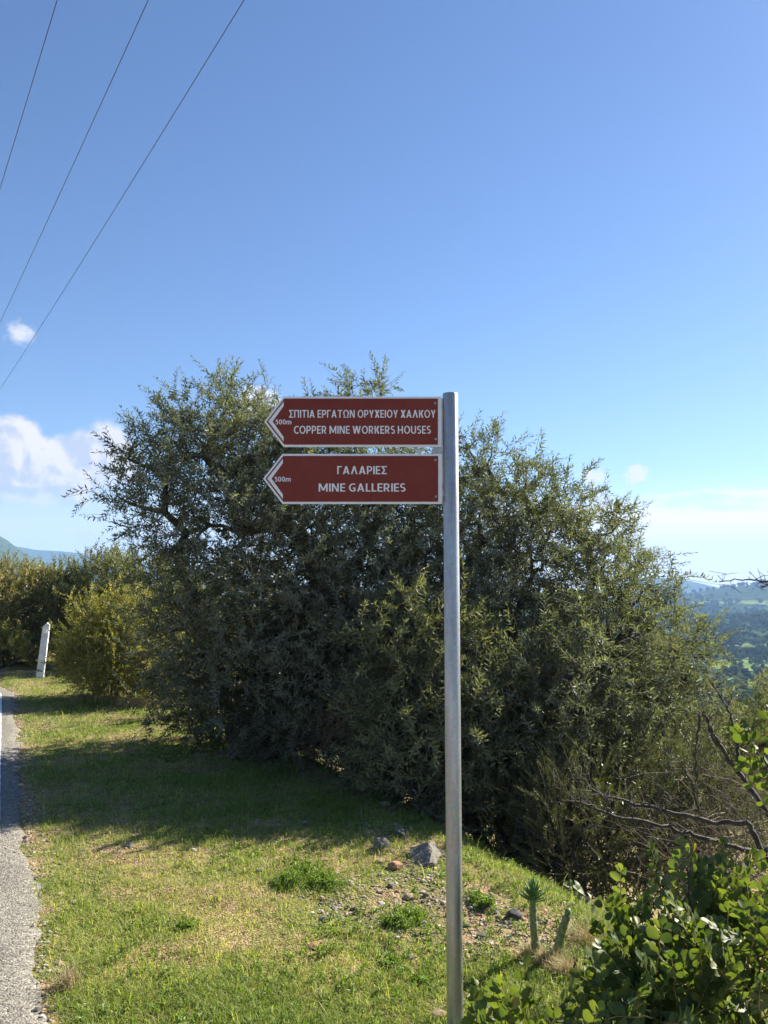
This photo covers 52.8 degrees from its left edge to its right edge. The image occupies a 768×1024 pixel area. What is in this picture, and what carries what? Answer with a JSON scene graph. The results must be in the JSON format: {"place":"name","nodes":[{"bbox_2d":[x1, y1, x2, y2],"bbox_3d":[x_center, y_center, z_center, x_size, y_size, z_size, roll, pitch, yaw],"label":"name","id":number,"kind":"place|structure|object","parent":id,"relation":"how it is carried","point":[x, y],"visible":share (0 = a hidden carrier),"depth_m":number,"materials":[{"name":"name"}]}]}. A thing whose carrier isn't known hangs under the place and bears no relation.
{"place":"outdoors","nodes":[
{"label":"outdoors","id":0,"kind":"place"},
{"bbox_2d":[0,687,48,1023],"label":"road","id":1,"kind":"structure","parent":0,"point":[20,987],"depth_m":3.87,"materials":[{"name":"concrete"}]},
{"bbox_2d":[0,693,1,784],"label":"edge line","id":2,"kind":"object","parent":1,"relation":"on","point":[0,730],"visible":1,"depth_m":8.74,"materials":[{"name":"paint"}]},
{"bbox_2d":[0,0,57,187],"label":"overhead cable","id":3,"kind":"object","parent":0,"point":[30,89],"visible":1,"depth_m":11.55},
{"bbox_2d":[0,0,148,321],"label":"overhead cable","id":4,"kind":"object","parent":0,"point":[84,140],"visible":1,"depth_m":12.63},
{"bbox_2d":[0,0,243,388],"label":"overhead cable","id":5,"kind":"object","parent":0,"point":[141,165],"visible":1,"depth_m":13.21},
{"bbox_2d":[0,536,767,1023],"bbox_3d":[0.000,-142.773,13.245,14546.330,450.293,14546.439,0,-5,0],"label":"ground","id":6,"kind":"structure","parent":0,"point":[746,596],"depth_m":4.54,"materials":[{"name":"green plant"}]},
{"bbox_2d":[0,610,63,667],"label":"bend bush","id":7,"kind":"object","parent":6,"relation":"on","point":[15,643],"visible":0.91,"depth_m":14.87,"materials":[{"name":"green plant"}]},
{"bbox_2d":[31,1007,40,1011],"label":"rock","id":8,"kind":"object","parent":6,"relation":"on","point":[37,1009],"visible":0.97,"depth_m":2.90,"materials":[{"name":"grey stone"}]},
{"bbox_2d":[0,548,75,662],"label":"bend bush","id":9,"kind":"object","parent":6,"relation":"on","point":[11,603],"visible":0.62,"depth_m":15.91,"materials":[{"name":"green plant"}]},
{"bbox_2d":[36,623,49,677],"bbox_3d":[-5.949,2.445,13.503,0.200,1.017,0.107,0,-5,0],"label":"marker post","id":10,"kind":"object","parent":6,"relation":"on","point":[40,672],"visible":0.93,"depth_m":13.47,"materials":[{"name":"white concrete"}]},
{"bbox_2d":[35,956,90,994],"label":"dry grass tuft","id":11,"kind":"object","parent":6,"relation":"on","point":[66,979],"visible":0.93,"depth_m":3.09,"materials":[{"name":"plant"}]},
{"bbox_2d":[12,537,139,664],"bbox_3d":[-6.459,1.965,16.487,3.070,2.942,2.619,0,-5,0],"label":"bend bush","id":12,"kind":"object","parent":6,"relation":"on","point":[76,572],"visible":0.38,"depth_m":16.04,"materials":[{"name":"green plant"}]},
{"bbox_2d":[63,690,159,707],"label":"dry grass tuft","id":13,"kind":"object","parent":6,"relation":"on","point":[129,701],"visible":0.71,"depth_m":10.57,"materials":[{"name":"plant"}]},
{"bbox_2d":[40,571,193,702],"bbox_3d":[-3.666,1.820,11.001,2.704,2.003,1.975,0,-5,0],"label":"yellow green bush","id":14,"kind":"object","parent":6,"relation":"on","point":[102,666],"visible":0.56,"depth_m":10.79,"materials":[{"name":"green plant"}]},
{"bbox_2d":[123,843,133,847],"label":"rock","id":15,"kind":"object","parent":6,"relation":"on","point":[127,845],"visible":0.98,"depth_m":4.76,"materials":[{"name":"grey stone"}]},
{"bbox_2d":[81,540,210,653],"bbox_3d":[-4.710,1.902,15.575,3.008,2.915,2.465,0,-5,0],"label":"bend bush","id":16,"kind":"object","parent":6,"relation":"on","point":[129,557],"visible":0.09,"depth_m":15.63,"materials":[{"name":"green plant"}]},
{"bbox_2d":[169,917,206,934],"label":"herb clump","id":17,"kind":"object","parent":6,"relation":"on","point":[184,924],"visible":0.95,"depth_m":3.67,"materials":[{"name":"green plant"}]},
{"bbox_2d":[2,689,395,1022],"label":"road chippings","id":18,"kind":"object","parent":6,"relation":"on","point":[52,911],"visible":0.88,"depth_m":4.89,"materials":[{"name":"grey gravel"}]},
{"bbox_2d":[60,350,472,778],"bbox_3d":[-0.998,0.461,7.761,4.024,4.544,2.764,0,-5,0],"label":"olive tree","id":19,"kind":"object","parent":6,"relation":"on","point":[317,562],"visible":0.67,"depth_m":7.28,"materials":[{"name":"green plant"}]},
{"bbox_2d":[168,543,370,724],"bbox_3d":[-2.043,2.254,13.857,4.251,3.678,3.415,-2,-6,18],"label":"bend bush","id":20,"kind":"object","parent":6,"relation":"on","point":[253,592],"visible":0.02,"depth_m":14.48,"materials":[{"name":"green plant"}]},
{"bbox_2d":[128,593,443,781],"bbox_3d":[-0.964,1.708,7.732,3.532,2.130,2.079,-2,-6,20],"label":"evergreen shrub","id":21,"kind":"object","parent":6,"relation":"on","point":[230,730],"visible":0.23,"depth_m":7.32,"materials":[{"name":"green plant"}]},
{"bbox_2d":[256,855,358,901],"bbox_3d":[-0.421,2.005,4.295,0.573,0.136,0.598,0,-5,0],"label":"herb clump","id":22,"kind":"object","parent":6,"relation":"on","point":[285,877],"visible":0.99,"depth_m":4.21,"materials":[{"name":"green plant"}]},
{"bbox_2d":[308,942,317,949],"bbox_3d":[-0.321,1.963,3.494,0.046,0.030,0.050,-1,-5,10],"label":"rock","id":23,"kind":"object","parent":6,"relation":"on","point":[311,945],"visible":0.8,"depth_m":3.49,"materials":[{"name":"brown stone"}]},
{"bbox_2d":[197,656,507,836],"bbox_3d":[-0.393,1.980,6.526,2.837,1.472,1.356,-5,-7,41],"label":"twig tangle","id":24,"kind":"object","parent":6,"relation":"on","point":[323,747],"visible":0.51,"depth_m":6.44,"materials":[{"name":"brown wood"}]},
{"bbox_2d":[263,392,462,1023],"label":"signpost","id":25,"kind":"object","parent":6,"relation":"on","point":[433,478],"visible":1,"depth_m":3.01,"materials":[{"name":"metal"}]},
{"bbox_2d":[21,707,735,1023],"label":"weeds","id":26,"kind":"object","parent":6,"relation":"on","point":[284,971],"visible":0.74,"depth_m":3.48,"materials":[{"name":"green plant"}]},
{"bbox_2d":[373,837,389,848],"bbox_3d":[-0.012,2.076,4.835,0.097,0.085,0.095,4,-7,-39],"label":"rock","id":27,"kind":"object","parent":6,"relation":"on","point":[377,843],"visible":0.81,"depth_m":4.82,"materials":[{"name":"grey stone"}]},
{"bbox_2d":[379,801,389,806],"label":"rock","id":28,"kind":"object","parent":6,"relation":"on","point":[386,802],"visible":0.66,"depth_m":5.80,"materials":[{"name":"grey stone"}]},
{"bbox_2d":[388,861,403,869],"bbox_3d":[0.063,2.040,4.460,0.086,0.054,0.090,-5,-7,40],"label":"rock","id":29,"kind":"object","parent":6,"relation":"on","point":[396,865],"visible":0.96,"depth_m":4.43,"materials":[{"name":"brown stone"}]},
{"bbox_2d":[395,828,407,836],"bbox_3d":[0.111,2.113,5.076,0.086,0.063,0.085,16,-1,-33],"label":"rock","id":30,"kind":"object","parent":6,"relation":"on","point":[400,831],"visible":0.83,"depth_m":5.05,"materials":[{"name":"grey stone"}]},
{"bbox_2d":[372,901,439,931],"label":"herb clump","id":31,"kind":"object","parent":6,"relation":"on","point":[408,911],"visible":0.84,"depth_m":3.78,"materials":[{"name":"green plant"}]},
{"bbox_2d":[373,950,440,994],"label":"herb clump","id":32,"kind":"object","parent":6,"relation":"on","point":[392,961],"visible":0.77,"depth_m":3.25,"materials":[{"name":"green plant"}]},
{"bbox_2d":[410,841,444,867],"bbox_3d":[0.268,2.083,4.675,0.299,0.180,0.328,8,-19,-17],"label":"rock","id":33,"kind":"object","parent":6,"relation":"on","point":[426,853],"visible":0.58,"depth_m":4.60,"materials":[{"name":"grey stone"}]},
{"bbox_2d":[310,551,549,839],"bbox_3d":[0.359,1.526,6.184,1.967,2.522,1.811,0,-5,0],"label":"olive sapling","id":34,"kind":"object","parent":6,"relation":"on","point":[392,685],"visible":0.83,"depth_m":6.09,"materials":[{"name":"green plant"}]},
{"bbox_2d":[430,1008,446,1018],"bbox_3d":[0.208,1.919,2.957,0.065,0.029,0.066,-11,-10,15],"label":"rock","id":35,"kind":"object","parent":6,"relation":"on","point":[435,1013],"visible":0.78,"depth_m":2.94,"materials":[{"name":"beige stone"}]},
{"bbox_2d":[160,636,766,904],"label":"slope thicket","id":36,"kind":"object","parent":6,"relation":"on","point":[726,737],"visible":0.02,"depth_m":8.23,"materials":[{"name":"green plant"}]},
{"bbox_2d":[462,895,468,902],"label":"rock","id":37,"kind":"object","parent":6,"relation":"on","point":[465,897],"visible":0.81,"depth_m":4.01,"materials":[{"name":"grey stone"}]},
{"bbox_2d":[463,921,471,927],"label":"rock","id":38,"kind":"object","parent":6,"relation":"on","point":[468,926],"visible":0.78,"depth_m":3.73,"materials":[{"name":"grey stone"}]},
{"bbox_2d":[463,884,500,915],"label":"herb clump","id":39,"kind":"object","parent":6,"relation":"on","point":[485,901],"visible":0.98,"depth_m":3.96,"materials":[{"name":"green plant"}]},
{"bbox_2d":[476,931,487,938],"bbox_3d":[0.459,1.986,3.620,0.061,0.029,0.058,14,-10,-37],"label":"rock","id":40,"kind":"object","parent":6,"relation":"on","point":[480,933],"visible":0.79,"depth_m":3.61,"materials":[{"name":"grey stone"}]},
{"bbox_2d":[506,908,522,919],"bbox_3d":[0.646,1.989,3.814,0.072,0.078,0.085,-10,-5,-44],"label":"rock","id":41,"kind":"object","parent":6,"relation":"on","point":[515,913],"visible":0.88,"depth_m":3.79,"materials":[{"name":"grey stone"}]},
{"bbox_2d":[318,661,756,928],"bbox_3d":[1.018,2.241,6.317,3.656,2.043,2.041,-2,-6,17],"label":"evergreen shrub","id":42,"kind":"object","parent":6,"relation":"on","point":[503,835],"visible":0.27,"depth_m":5.87,"materials":[{"name":"green plant"}]},
{"bbox_2d":[519,876,571,957],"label":"cactus","id":43,"kind":"object","parent":6,"relation":"on","point":[532,892],"visible":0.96,"depth_m":3.40,"materials":[{"name":"green plant"}]},
{"bbox_2d":[347,410,747,876],"bbox_3d":[1.524,1.330,7.282,3.828,5.122,3.672,0,-5,0],"label":"olive tree","id":44,"kind":"object","parent":6,"relation":"on","point":[605,660],"visible":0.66,"depth_m":7.13,"materials":[{"name":"green plant"}]},
{"bbox_2d":[509,937,587,983],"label":"dry grass tuft","id":45,"kind":"object","parent":6,"relation":"on","point":[548,958],"visible":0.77,"depth_m":3.32,"materials":[{"name":"plant"}]},
{"bbox_2d":[461,717,676,917],"bbox_3d":[1.287,2.203,5.519,1.381,1.435,1.366,1,-5,-13],"label":"feathery shrub","id":46,"kind":"object","parent":6,"relation":"on","point":[560,812],"visible":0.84,"depth_m":5.38,"materials":[{"name":"green plant"}]},
{"bbox_2d":[573,957,577,1004],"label":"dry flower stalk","id":47,"kind":"object","parent":6,"relation":"on","point":[575,963],"visible":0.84,"depth_m":2.99,"materials":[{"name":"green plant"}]},
{"bbox_2d":[555,911,610,947],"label":"dry grass tuft","id":48,"kind":"object","parent":6,"relation":"on","point":[584,934],"visible":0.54,"depth_m":3.55,"materials":[{"name":"plant"}]},
{"bbox_2d":[553,570,767,900],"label":"bare shrub","id":49,"kind":"object","parent":6,"relation":"on","point":[755,795],"visible":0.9,"depth_m":3.45,"materials":[{"name":"brown plant"}]},
{"bbox_2d":[563,836,767,1023],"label":"carob bush","id":50,"kind":"object","parent":6,"relation":"on","point":[688,970],"visible":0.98,"depth_m":2.49,"materials":[{"name":"green plant"}]},
{"bbox_2d":[460,953,619,1023],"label":"carob shoot","id":51,"kind":"object","parent":50,"relation":"attached to","point":[498,1013],"visible":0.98,"depth_m":2.35,"materials":[{"name":"green plant"}]},
{"bbox_2d":[578,700,767,916],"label":"feathery shrub","id":52,"kind":"object","parent":6,"relation":"on","point":[677,753],"visible":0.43,"depth_m":5.72,"materials":[{"name":"green plant"}]},
{"bbox_2d":[588,717,767,902],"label":"twig tangle","id":53,"kind":"object","parent":6,"relation":"on","point":[719,827],"visible":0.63,"depth_m":4.35,"materials":[{"name":"brown wood"}]},
{"bbox_2d":[591,579,767,796],"bbox_3d":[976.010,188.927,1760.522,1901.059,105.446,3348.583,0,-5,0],"label":"woodland","id":54,"kind":"object","parent":6,"relation":"on","point":[737,618],"visible":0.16,"depth_m":943.06,"materials":[{"name":"green plant"}]},
{"bbox_2d":[691,667,767,832],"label":"olive tree","id":55,"kind":"object","parent":6,"relation":"on","point":[763,702],"visible":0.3,"depth_m":8.37,"materials":[{"name":"green plant"}]},
{"bbox_2d":[729,695,767,810],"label":"carob sapling","id":56,"kind":"object","parent":6,"relation":"on","point":[743,762],"visible":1,"depth_m":3.22,"materials":[{"name":"green plant"}]},
{"bbox_2d":[0,0,767,591],"label":"sky","id":57,"kind":"structure","parent":0,"point":[551,214],"materials":[{"name":"blue"}]},
{"bbox_2d":[212,816,582,1020],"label":"gravel","id":58,"kind":"structure","parent":0,"point":[336,906],"depth_m":3.91,"materials":[{"name":"grey gravel"}]},
{"bbox_2d":[403,893,413,899],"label":"rock","id":59,"kind":"object","parent":58,"relation":"on","point":[408,896],"visible":0.97,"depth_m":4.05,"materials":[{"name":"beige stone"}]}
]}

